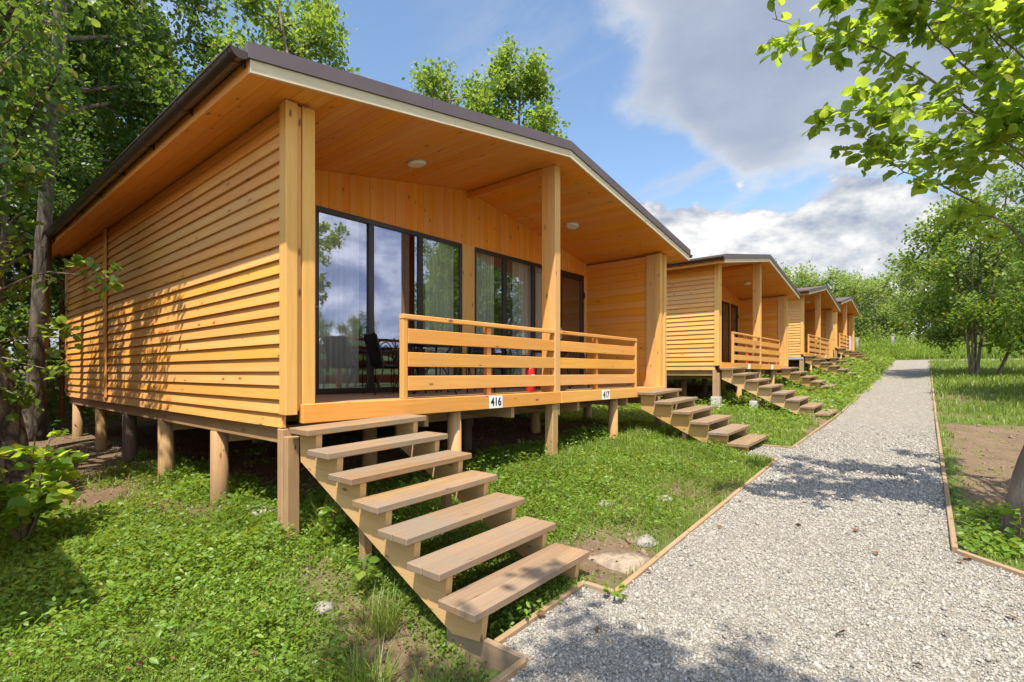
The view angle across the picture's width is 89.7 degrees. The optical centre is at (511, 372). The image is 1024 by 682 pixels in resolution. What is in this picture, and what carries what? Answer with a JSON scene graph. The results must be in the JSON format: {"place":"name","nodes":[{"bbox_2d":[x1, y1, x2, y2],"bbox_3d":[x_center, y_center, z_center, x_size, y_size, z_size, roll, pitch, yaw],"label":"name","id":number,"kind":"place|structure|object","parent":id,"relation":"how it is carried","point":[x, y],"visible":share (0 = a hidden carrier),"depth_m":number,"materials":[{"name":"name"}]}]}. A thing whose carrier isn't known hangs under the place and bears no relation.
{"place":"outdoors","nodes":[
{"label":"outdoors","id":0,"kind":"place"},
{"bbox_2d":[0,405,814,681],"bbox_3d":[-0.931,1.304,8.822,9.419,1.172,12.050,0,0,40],"label":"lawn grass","id":1,"kind":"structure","parent":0,"point":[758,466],"depth_m":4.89,"materials":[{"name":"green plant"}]},
{"bbox_2d":[0,358,1023,681],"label":"ground","id":2,"kind":"structure","parent":0,"point":[1004,450],"depth_m":5.26,"materials":[{"name":"green plant"}]},
{"bbox_2d":[0,174,34,287],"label":"broadleaf tree","id":3,"kind":"object","parent":2,"relation":"on","point":[15,266],"visible":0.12,"depth_m":10.83,"materials":[{"name":"green plant"}]},
{"bbox_2d":[0,0,73,441],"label":"slim tree","id":4,"kind":"object","parent":2,"relation":"on","point":[36,424],"visible":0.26,"depth_m":8.40,"materials":[{"name":"brown plant"}]},
{"bbox_2d":[5,5,82,329],"bbox_3d":[-13.829,-5.325,11.815,5.884,13.979,6.696,0,0,34],"label":"broadleaf tree","id":5,"kind":"object","parent":2,"relation":"on","point":[8,283],"visible":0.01,"depth_m":12.55,"materials":[{"name":"green plant"}]},
{"bbox_2d":[0,428,88,541],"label":"leafy bush","id":6,"kind":"object","parent":2,"relation":"on","point":[31,504],"visible":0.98,"depth_m":4.14,"materials":[{"name":"green plant"}]},
{"bbox_2d":[0,7,102,396],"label":"broadleaf tree","id":7,"kind":"object","parent":2,"relation":"on","point":[66,151],"visible":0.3,"depth_m":9.72,"materials":[{"name":"green plant"}]},
{"bbox_2d":[5,0,101,350],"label":"broadleaf tree","id":8,"kind":"object","parent":2,"relation":"on","point":[87,183],"visible":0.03,"depth_m":14.77,"materials":[{"name":"green plant"}]},
{"bbox_2d":[0,0,123,420],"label":"leafy sapling","id":9,"kind":"object","parent":2,"relation":"on","point":[11,396],"visible":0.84,"depth_m":5.73,"materials":[{"name":"green plant"}]},
{"bbox_2d":[0,0,126,491],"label":"thick tree","id":10,"kind":"object","parent":2,"relation":"on","point":[14,432],"visible":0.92,"depth_m":5.63,"materials":[{"name":"green plant"}]},
{"bbox_2d":[8,333,151,430],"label":"undergrowth","id":11,"kind":"object","parent":2,"relation":"on","point":[68,407],"visible":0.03,"depth_m":11.18,"materials":[{"name":"green plant"}]},
{"bbox_2d":[0,0,193,420],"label":"broadleaf tree","id":12,"kind":"object","parent":2,"relation":"on","point":[115,34],"visible":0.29,"depth_m":12.81,"materials":[{"name":"green plant"}]},
{"bbox_2d":[15,0,190,313],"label":"broadleaf tree","id":13,"kind":"object","parent":2,"relation":"on","point":[170,36],"depth_m":19.59,"materials":[{"name":"green plant"}]},
{"bbox_2d":[9,0,243,268],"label":"broadleaf tree","id":14,"kind":"object","parent":2,"relation":"on","point":[199,51],"visible":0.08,"depth_m":16.42,"materials":[{"name":"green plant"}]},
{"bbox_2d":[250,505,277,516],"bbox_3d":[-2.350,1.340,4.936,0.302,0.126,0.343,0,0,-2],"label":"rock","id":15,"kind":"object","parent":2,"relation":"on","point":[260,511],"visible":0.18,"depth_m":4.85,"materials":[{"name":"stone"}]},
{"bbox_2d":[193,0,368,77],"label":"broadleaf tree","id":16,"kind":"object","parent":2,"relation":"on","point":[319,20],"visible":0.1,"depth_m":16.67,"materials":[{"name":"green plant"}]},
{"bbox_2d":[313,600,334,615],"bbox_3d":[-1.226,1.537,3.346,0.141,0.081,0.152,0,0,40],"label":"rock","id":17,"kind":"object","parent":2,"relation":"on","point":[328,606],"visible":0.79,"depth_m":3.32,"materials":[{"name":"stone"}]},
{"bbox_2d":[302,494,356,537],"bbox_3d":[-1.536,1.179,4.383,0.745,0.452,0.734,0,0,40],"label":"grass tuft","id":18,"kind":"object","parent":2,"relation":"on","point":[331,514],"visible":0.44,"depth_m":4.35,"materials":[{"name":"green plant"}]},
{"bbox_2d":[317,506,344,544],"bbox_3d":[-1.435,1.237,4.117,0.224,0.387,0.224,0,0,40],"label":"seedling","id":19,"kind":"object","parent":2,"relation":"on","point":[326,518],"visible":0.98,"depth_m":4.08,"materials":[{"name":"green plant"}]},
{"bbox_2d":[26,41,692,542],"bbox_3d":[-2.813,-0.371,9.871,9.447,5.385,8.484,0,0,40],"label":"timber cabin","id":20,"kind":"object","parent":2,"relation":"on","point":[212,191],"visible":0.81,"depth_m":6.29,"materials":[{"name":"brown wood"}]},
{"bbox_2d":[319,212,358,388],"bbox_3d":[-2.217,-0.875,6.517,0.087,2.230,0.660,0,0,40],"label":"curtain","id":21,"kind":"object","parent":20,"relation":"hanging from","point":[338,302],"visible":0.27,"depth_m":6.50,"materials":[{"name":"fabric"}]},
{"bbox_2d":[363,332,413,394],"bbox_3d":[-1.548,-0.105,6.430,0.504,0.751,0.435,0,0,-35],"label":"patio chair","id":22,"kind":"object","parent":20,"relation":"on","point":[372,344],"visible":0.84,"depth_m":6.30,"materials":[{"name":"black metal"}]},
{"bbox_2d":[316,205,461,393],"bbox_3d":[-1.580,-0.871,7.098,0.057,2.259,2.430,0,0,40],"label":"window","id":23,"kind":"structure","parent":20,"relation":"in","point":[370,225],"depth_m":6.75,"materials":[{"name":"black"}]},
{"bbox_2d":[392,338,441,392],"bbox_3d":[-1.258,-0.100,6.854,0.504,0.741,0.435,0,0,20],"label":"wicker chair","id":24,"kind":"object","parent":20,"relation":"on","point":[412,348],"visible":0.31,"depth_m":6.73,"materials":[{"name":"black wicker"}]},
{"bbox_2d":[408,344,463,393],"bbox_3d":[-0.966,-0.038,6.530,0.730,0.624,0.730,0,0,40],"label":"porch table","id":25,"kind":"object","parent":20,"relation":"on","point":[426,345],"visible":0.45,"depth_m":6.44,"materials":[{"name":"black metal"}]},
{"bbox_2d":[425,239,452,375],"bbox_3d":[-1.103,-0.875,7.827,0.089,2.230,0.600,0,0,40],"label":"curtain","id":26,"kind":"object","parent":20,"relation":"hanging from","point":[439,280],"visible":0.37,"depth_m":7.79,"materials":[{"name":"fabric"}]},
{"bbox_2d":[447,347,495,392],"bbox_3d":[-0.553,-0.100,7.011,0.504,0.741,0.435,0,0,-45],"label":"wicker chair","id":27,"kind":"object","parent":20,"relation":"on","point":[472,351],"visible":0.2,"depth_m":7.02,"materials":[{"name":"black metal"}]},
{"bbox_2d":[459,346,494,390],"bbox_3d":[-0.514,-0.105,7.629,0.435,0.751,0.504,0,0,10],"label":"patio chair","id":28,"kind":"object","parent":20,"relation":"on","point":[469,349],"visible":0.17,"depth_m":7.83,"materials":[{"name":"black metal"}]},
{"bbox_2d":[476,252,493,374],"bbox_3d":[-0.497,-0.875,8.539,0.086,2.230,0.530,0,0,40],"label":"curtain","id":29,"kind":"object","parent":20,"relation":"hanging from","point":[484,288],"visible":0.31,"depth_m":8.59,"materials":[{"name":"fabric"}]},
{"bbox_2d":[475,247,541,387],"bbox_3d":[0.120,-0.871,9.098,0.057,2.259,2.280,0,0,40],"label":"window","id":30,"kind":"structure","parent":20,"relation":"in","point":[504,258],"depth_m":8.79,"materials":[{"name":"black"}]},
{"bbox_2d":[499,348,536,388],"bbox_3d":[0.095,-0.100,8.345,0.504,0.741,0.435,0,0,-20],"label":"wicker chair","id":31,"kind":"object","parent":20,"relation":"on","point":[505,353],"visible":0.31,"depth_m":8.22,"materials":[{"name":"black wicker"}]},
{"bbox_2d":[512,261,541,374],"bbox_3d":[0.338,-0.875,9.523,0.087,2.230,0.950,0,0,40],"label":"curtain","id":32,"kind":"object","parent":20,"relation":"hanging from","point":[520,294],"visible":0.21,"depth_m":9.38,"materials":[{"name":"fabric"}]},
{"bbox_2d":[526,368,536,391],"bbox_3d":[0.269,0.061,7.199,0.167,0.414,0.132,0,0,40],"label":"fire extinguisher","id":33,"kind":"object","parent":20,"relation":"on","point":[530,371],"visible":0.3,"depth_m":7.16,"materials":[{"name":"red metal"}]},
{"bbox_2d":[531,350,572,388],"bbox_3d":[0.680,-0.038,8.543,0.730,0.624,0.730,0,0,40],"label":"porch table","id":34,"kind":"object","parent":20,"relation":"on","point":[561,357],"visible":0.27,"depth_m":8.46,"materials":[{"name":"black metal"}]},
{"bbox_2d":[560,270,584,385],"bbox_3d":[1.194,-0.870,10.318,0.117,2.261,0.955,0,0,40],"label":"door","id":35,"kind":"structure","parent":20,"relation":"in","point":[566,274],"depth_m":10.60,"materials":[{"name":"black"}]},
{"bbox_2d":[560,352,588,387],"bbox_3d":[1.024,-0.100,9.017,0.504,0.741,0.435,0,0,-40],"label":"wicker chair","id":36,"kind":"object","parent":20,"relation":"on","point":[581,357],"visible":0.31,"depth_m":8.99,"materials":[{"name":"black wicker"}]},
{"bbox_2d":[349,553,379,593],"bbox_3d":[-1.011,1.375,3.514,0.186,0.331,0.233,0,0,15],"label":"seedling","id":37,"kind":"object","parent":2,"relation":"on","point":[365,560],"visible":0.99,"depth_m":3.51,"materials":[{"name":"green plant"}]},
{"bbox_2d":[306,623,428,681],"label":"grass tuft","id":38,"kind":"object","parent":2,"relation":"on","point":[358,664],"visible":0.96,"depth_m":2.86,"materials":[{"name":"green plant"}]},
{"bbox_2d":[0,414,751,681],"bbox_3d":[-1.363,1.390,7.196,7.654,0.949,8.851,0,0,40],"label":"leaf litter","id":39,"kind":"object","parent":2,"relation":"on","point":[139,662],"visible":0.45,"depth_m":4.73,"materials":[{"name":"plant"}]},
{"bbox_2d":[337,580,416,638],"bbox_3d":[-0.852,1.483,3.286,0.615,0.318,0.537,0,0,-18],"label":"grass tuft","id":40,"kind":"object","parent":2,"relation":"on","point":[385,618],"visible":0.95,"depth_m":3.25,"materials":[{"name":"green plant"}]},
{"bbox_2d":[0,410,790,681],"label":"weeds","id":41,"kind":"object","parent":2,"relation":"on","point":[92,544],"visible":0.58,"depth_m":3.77,"materials":[{"name":"green plant"}]},
{"bbox_2d":[382,651,478,681],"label":"grass tuft","id":42,"kind":"object","parent":2,"relation":"on","point":[432,676],"visible":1,"depth_m":2.86,"materials":[{"name":"green plant"}]},
{"bbox_2d":[289,414,588,641],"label":"wooden staircase","id":43,"kind":"structure","parent":2,"relation":"on","point":[466,611],"depth_m":3.71,"materials":[{"name":"brown wood"}]},
{"bbox_2d":[401,55,503,117],"bbox_3d":[-2.211,-6.501,22.230,6.355,15.098,7.231,0,0,-38],"label":"broadleaf tree","id":44,"kind":"object","parent":2,"relation":"on","point":[430,82],"visible":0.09,"depth_m":21.61,"materials":[{"name":"green plant"}]},
{"bbox_2d":[447,628,527,674],"bbox_3d":[-0.157,1.654,2.981,0.620,0.230,0.040,0,0,40],"label":"edging board","id":45,"kind":"object","parent":2,"relation":"on","point":[500,657],"visible":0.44,"depth_m":2.95,"materials":[{"name":"brown wood"}]},
{"bbox_2d":[490,658,526,681],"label":"edging board","id":46,"kind":"object","parent":2,"relation":"on","point":[507,674],"visible":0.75,"depth_m":2.67,"materials":[{"name":"brown wood"}]},
{"bbox_2d":[466,31,570,138],"bbox_3d":[0.565,-6.717,22.573,7.237,15.204,8.038,0,0,6],"label":"tree","id":47,"kind":"object","parent":2,"relation":"on","point":[533,79],"visible":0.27,"depth_m":21.59,"materials":[{"name":"green plant"}]},
{"bbox_2d":[32,417,1022,681],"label":"soil crumbs","id":48,"kind":"object","parent":2,"relation":"on","point":[630,535],"visible":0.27,"depth_m":6.73,"materials":[{"name":"brown soil"}]},
{"bbox_2d":[494,582,583,643],"bbox_3d":[0.203,1.576,3.304,0.040,0.130,0.905,0,3,40],"label":"edging board","id":49,"kind":"object","parent":2,"relation":"on","point":[519,627],"visible":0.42,"depth_m":3.21,"materials":[{"name":"brown wood"}]},
{"bbox_2d":[581,580,613,595],"bbox_3d":[0.598,1.539,3.587,0.265,0.110,0.040,0,0,40],"label":"edging board","id":50,"kind":"object","parent":2,"relation":"on","point":[594,586],"visible":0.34,"depth_m":3.58,"materials":[{"name":"brown wood"}]},
{"bbox_2d":[596,500,614,505],"bbox_3d":[0.989,1.382,5.406,0.207,0.064,0.186,0,0,7],"label":"rock","id":51,"kind":"object","parent":2,"relation":"on","point":[605,502],"visible":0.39,"depth_m":5.36,"materials":[{"name":"stone"}]},
{"bbox_2d":[587,550,651,576],"bbox_3d":[0.864,1.509,4.093,0.407,0.129,0.481,0,0,-40],"label":"flat stone","id":52,"kind":"object","parent":2,"relation":"on","point":[608,559],"visible":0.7,"depth_m":4.01,"materials":[{"name":"beige stone"}]},
{"bbox_2d":[636,534,659,546],"bbox_3d":[1.157,1.456,4.400,0.219,0.106,0.217,0,0,22],"label":"rock","id":53,"kind":"object","parent":2,"relation":"on","point":[644,539],"visible":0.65,"depth_m":4.35,"materials":[{"name":"stone"}]},
{"bbox_2d":[658,495,672,502],"bbox_3d":[1.644,1.381,5.561,0.181,0.113,0.193,0,0,35],"label":"rock","id":54,"kind":"object","parent":2,"relation":"on","point":[670,498],"visible":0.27,"depth_m":5.50,"materials":[{"name":"stone"}]},
{"bbox_2d":[613,459,777,592],"bbox_3d":[2.209,1.403,5.371,0.040,0.110,4.812,0,3,39],"label":"edging board","id":55,"kind":"object","parent":2,"relation":"on","point":[644,568],"visible":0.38,"depth_m":4.46,"materials":[{"name":"brown wood"}]},
{"bbox_2d":[638,388,768,452],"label":"wooden staircase","id":56,"kind":"structure","parent":2,"relation":"on","point":[685,411],"depth_m":8.57,"materials":[{"name":"brown wood"}]},
{"bbox_2d":[517,353,911,445],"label":"ground weeds","id":57,"kind":"object","parent":2,"relation":"on","point":[799,393],"visible":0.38,"depth_m":14.42,"materials":[{"name":"green plant"}]},
{"bbox_2d":[711,397,721,407],"bbox_3d":[5.203,0.790,13.124,0.230,0.340,0.160,0,0,40],"label":"concrete sleeve","id":58,"kind":"object","parent":2,"relation":"on","point":[713,401],"visible":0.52,"depth_m":13.06,"materials":[{"name":"grey concrete"}]},
{"bbox_2d":[658,254,800,400],"bbox_3d":[4.256,-0.891,18.706,9.447,5.385,8.484,0,0,40],"label":"timber cabin","id":59,"kind":"object","parent":2,"relation":"on","point":[726,310],"visible":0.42,"depth_m":14.80,"materials":[{"name":"brown wood"}]},
{"bbox_2d":[722,301,729,362],"bbox_3d":[7.189,-1.392,17.933,0.057,2.259,2.280,0,0,40],"label":"window","id":60,"kind":"structure","parent":59,"relation":"in","point":[723,302],"depth_m":18.42,"materials":[{"name":"black"}]},
{"bbox_2d":[731,304,738,362],"bbox_3d":[8.262,-1.390,19.197,0.085,2.261,0.897,0,0,42],"label":"door","id":61,"kind":"structure","parent":59,"relation":"in","point":[732,305],"depth_m":19.45,"materials":[{"name":"black"}]},
{"bbox_2d":[749,400,758,407],"bbox_3d":[5.966,0.830,12.686,0.180,0.260,0.180,0,0,40],"label":"concrete sleeve","id":62,"kind":"object","parent":2,"relation":"on","point":[752,403],"visible":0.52,"depth_m":12.63,"materials":[{"name":"grey concrete"}]},
{"bbox_2d":[757,444,792,448],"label":"edging board","id":63,"kind":"object","parent":2,"relation":"on","point":[775,446],"visible":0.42,"depth_m":8.26,"materials":[{"name":"brown wood"}]},
{"bbox_2d":[720,367,837,418],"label":"wooden staircase","id":64,"kind":"structure","parent":2,"relation":"on","point":[762,388],"depth_m":12.55,"materials":[{"name":"brown wood"}]},
{"bbox_2d":[775,259,797,283],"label":"willow tree","id":65,"kind":"object","parent":2,"relation":"on","point":[781,263],"depth_m":52.59,"materials":[{"name":"green plant"}]},
{"bbox_2d":[783,259,823,287],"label":"willow tree","id":66,"kind":"object","parent":2,"relation":"on","point":[802,276],"visible":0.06,"depth_m":49.19,"materials":[{"name":"green plant"}]},
{"bbox_2d":[781,367,843,391],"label":"wooden staircase","id":67,"kind":"structure","parent":2,"relation":"on","point":[793,373],"depth_m":17.45,"materials":[{"name":"brown wood"}]},
{"bbox_2d":[788,285,840,371],"bbox_3d":[11.593,-1.501,27.878,9.447,5.385,8.484,0,0,40],"label":"timber cabin","id":68,"kind":"object","parent":2,"relation":"on","point":[811,310],"visible":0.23,"depth_m":25.12,"materials":[{"name":"brown wood"}]},
{"bbox_2d":[788,357,803,359],"bbox_3d":[12.113,-0.610,22.590,1.200,0.100,0.045,0,0,40],"label":"zinc strip","id":69,"kind":"object","parent":68,"relation":"attached to","point":[790,358],"visible":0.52,"depth_m":22.41,"materials":[{"name":"silver metal"}]},
{"bbox_2d":[791,413,839,447],"bbox_3d":[6.292,1.121,10.432,0.040,0.110,5.952,0,2,39],"label":"edging board","id":70,"kind":"object","parent":2,"relation":"on","point":[816,430],"visible":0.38,"depth_m":9.83,"materials":[{"name":"brown wood"}]},
{"bbox_2d":[804,355,865,378],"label":"wooden staircase","id":71,"kind":"structure","parent":2,"relation":"on","point":[829,367],"depth_m":21.86,"materials":[{"name":"brown wood"}]},
{"bbox_2d":[800,266,870,340],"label":"willow tree","id":72,"kind":"object","parent":2,"relation":"on","point":[831,277],"visible":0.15,"depth_m":48.13,"materials":[{"name":"green plant"}]},
{"bbox_2d":[829,357,857,366],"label":"wooden staircase","id":73,"kind":"structure","parent":2,"relation":"on","point":[834,360],"depth_m":26.76,"materials":[{"name":"brown wood"}]},
{"bbox_2d":[833,297,860,359],"bbox_3d":[18.326,-2.191,36.264,9.447,5.385,8.484,0,0,40],"label":"timber cabin","id":74,"kind":"object","parent":2,"relation":"on","point":[843,324],"visible":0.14,"depth_m":34.01,"materials":[{"name":"brown wood"}]},
{"bbox_2d":[837,348,875,362],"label":"wooden staircase","id":75,"kind":"structure","parent":2,"relation":"on","point":[844,352],"depth_m":30.32,"materials":[{"name":"brown wood"}]},
{"bbox_2d":[855,338,858,348],"bbox_3d":[26.783,-1.830,40.000,0.247,1.736,0.260,0,0,40],"label":"fence post","id":76,"kind":"object","parent":2,"relation":"on","point":[856,342],"visible":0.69,"depth_m":39.91,"materials":[{"name":"grey concrete"}]},
{"bbox_2d":[842,384,871,411],"bbox_3d":[10.989,0.756,16.257,0.040,0.110,8.983,0,3,39],"label":"edging board","id":77,"kind":"object","parent":2,"relation":"on","point":[846,407],"visible":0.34,"depth_m":14.31,"materials":[{"name":"brown wood"}]},
{"bbox_2d":[852,351,869,357],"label":"wooden staircase","id":78,"kind":"structure","parent":2,"relation":"on","point":[860,353],"depth_m":35.09,"materials":[{"name":"brown wood"}]},
{"bbox_2d":[852,274,896,319],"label":"round tree","id":79,"kind":"object","parent":2,"relation":"on","point":[875,298],"visible":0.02,"depth_m":53.65,"materials":[{"name":"green plant"}]},
{"bbox_2d":[834,268,919,341],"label":"willow tree","id":80,"kind":"object","parent":2,"relation":"on","point":[861,290],"visible":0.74,"depth_m":44.50,"materials":[{"name":"green plant"}]},
{"bbox_2d":[755,0,1023,542],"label":"overhanging tree","id":81,"kind":"object","parent":2,"relation":"on","point":[1002,119],"visible":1,"depth_m":4.02,"materials":[{"name":"green plant"}]},
{"bbox_2d":[874,257,958,341],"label":"willow tree","id":82,"kind":"object","parent":2,"relation":"on","point":[908,279],"visible":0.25,"depth_m":44.88,"materials":[{"name":"green plant"}]},
{"bbox_2d":[837,330,1023,357],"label":"nettles","id":83,"kind":"object","parent":2,"relation":"on","point":[893,344],"visible":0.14,"depth_m":39.09,"materials":[{"name":"green plant"}]},
{"bbox_2d":[932,384,936,414],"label":"edging board","id":84,"kind":"object","parent":2,"relation":"on","point":[934,403],"visible":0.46,"depth_m":13.88,"materials":[{"name":"brown wood"}]},
{"bbox_2d":[935,415,943,458],"bbox_3d":[7.657,1.119,9.253,0.044,0.115,5.982,0,2,39],"label":"edging board","id":85,"kind":"object","parent":2,"relation":"on","point":[939,442],"visible":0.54,"depth_m":8.43,"materials":[{"name":"brown wood"}]},
{"bbox_2d":[940,458,957,552],"bbox_3d":[4.595,1.313,5.444,0.043,0.126,3.752,0,3,39],"label":"edging board","id":86,"kind":"object","parent":2,"relation":"on","point":[952,535],"visible":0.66,"depth_m":4.78,"materials":[{"name":"brown wood"}]},
{"bbox_2d":[876,161,1023,376],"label":"multi stemmed tree","id":87,"kind":"object","parent":2,"relation":"on","point":[952,235],"visible":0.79,"depth_m":20.81,"materials":[{"name":"green plant"}]},
{"bbox_2d":[920,253,1022,341],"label":"willow tree","id":88,"kind":"object","parent":2,"relation":"on","point":[965,301],"visible":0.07,"depth_m":41.35,"materials":[{"name":"green plant"}]},
{"bbox_2d":[927,354,1023,570],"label":"sunlit grass","id":89,"kind":"structure","parent":2,"relation":"on","point":[996,380],"depth_m":14.93,"materials":[{"name":"green plant"}]},
{"bbox_2d":[960,245,1008,331],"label":"round tree","id":90,"kind":"object","parent":2,"relation":"on","point":[976,255],"visible":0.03,"depth_m":45.69,"materials":[{"name":"green plant"}]},
{"bbox_2d":[948,426,1022,507],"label":"earth weeds","id":91,"kind":"object","parent":2,"relation":"on","point":[980,468],"visible":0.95,"depth_m":6.31,"materials":[{"name":"green plant"}]},
{"bbox_2d":[953,496,1023,558],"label":"ground cover plants","id":92,"kind":"object","parent":2,"relation":"on","point":[986,536],"visible":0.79,"depth_m":4.17,"materials":[{"name":"green plant"}]},
{"bbox_2d":[955,247,1023,374],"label":"leaning tree","id":93,"kind":"object","parent":2,"relation":"on","point":[1004,360],"visible":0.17,"depth_m":20.78,"materials":[{"name":"green plant"}]},
{"bbox_2d":[956,549,1023,577],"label":"edging board","id":94,"kind":"object","parent":2,"relation":"on","point":[993,564],"visible":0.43,"depth_m":3.71,"materials":[{"name":"brown wood"}]},
{"bbox_2d":[980,144,1023,339],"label":"roadside tree","id":95,"kind":"object","parent":2,"relation":"on","point":[1017,278],"visible":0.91,"depth_m":13.87,"materials":[{"name":"green plant"}]},
{"bbox_2d":[987,246,1023,336],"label":"willow tree","id":96,"kind":"object","parent":2,"relation":"on","point":[1005,267],"visible":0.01,"depth_m":41.18,"materials":[{"name":"green plant"}]},
{"bbox_2d":[999,502,1023,541],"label":"seedling","id":97,"kind":"object","parent":2,"relation":"on","point":[1006,511],"visible":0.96,"depth_m":4.11,"materials":[{"name":"green plant"}]},
{"bbox_2d":[6,0,1023,359],"label":"sky","id":98,"kind":"structure","parent":0,"point":[674,100],"materials":[{"name":"blue"}]},
{"bbox_2d":[593,354,915,426],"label":"verge grass","id":99,"kind":"structure","parent":0,"point":[861,391],"depth_m":16.45,"materials":[{"name":"green plant"}]},
{"bbox_2d":[503,359,1023,681],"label":"gravel path","id":100,"kind":"structure","parent":0,"point":[899,394],"depth_m":3.43,"materials":[{"name":"grey gravel"}]},
{"bbox_2d":[536,611,545,615],"bbox_3d":[0.181,1.514,3.236,0.075,0.018,0.037,0,0,-34],"label":"fallen leaf","id":101,"kind":"object","parent":100,"relation":"on","point":[540,613],"visible":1,"depth_m":3.24,"materials":[{"name":"brown plant"}]},
{"bbox_2d":[600,581,626,600],"bbox_3d":[0.673,1.467,3.422,0.172,0.165,0.135,0,0,40],"label":"seedling","id":102,"kind":"object","parent":100,"relation":"on","point":[614,592],"visible":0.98,"depth_m":3.41,"materials":[{"name":"green plant"}]},
{"bbox_2d":[833,338,1023,359],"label":"tall grass","id":103,"kind":"structure","parent":0,"point":[952,355],"depth_m":35.36,"materials":[{"name":"green plant"}]}
]}

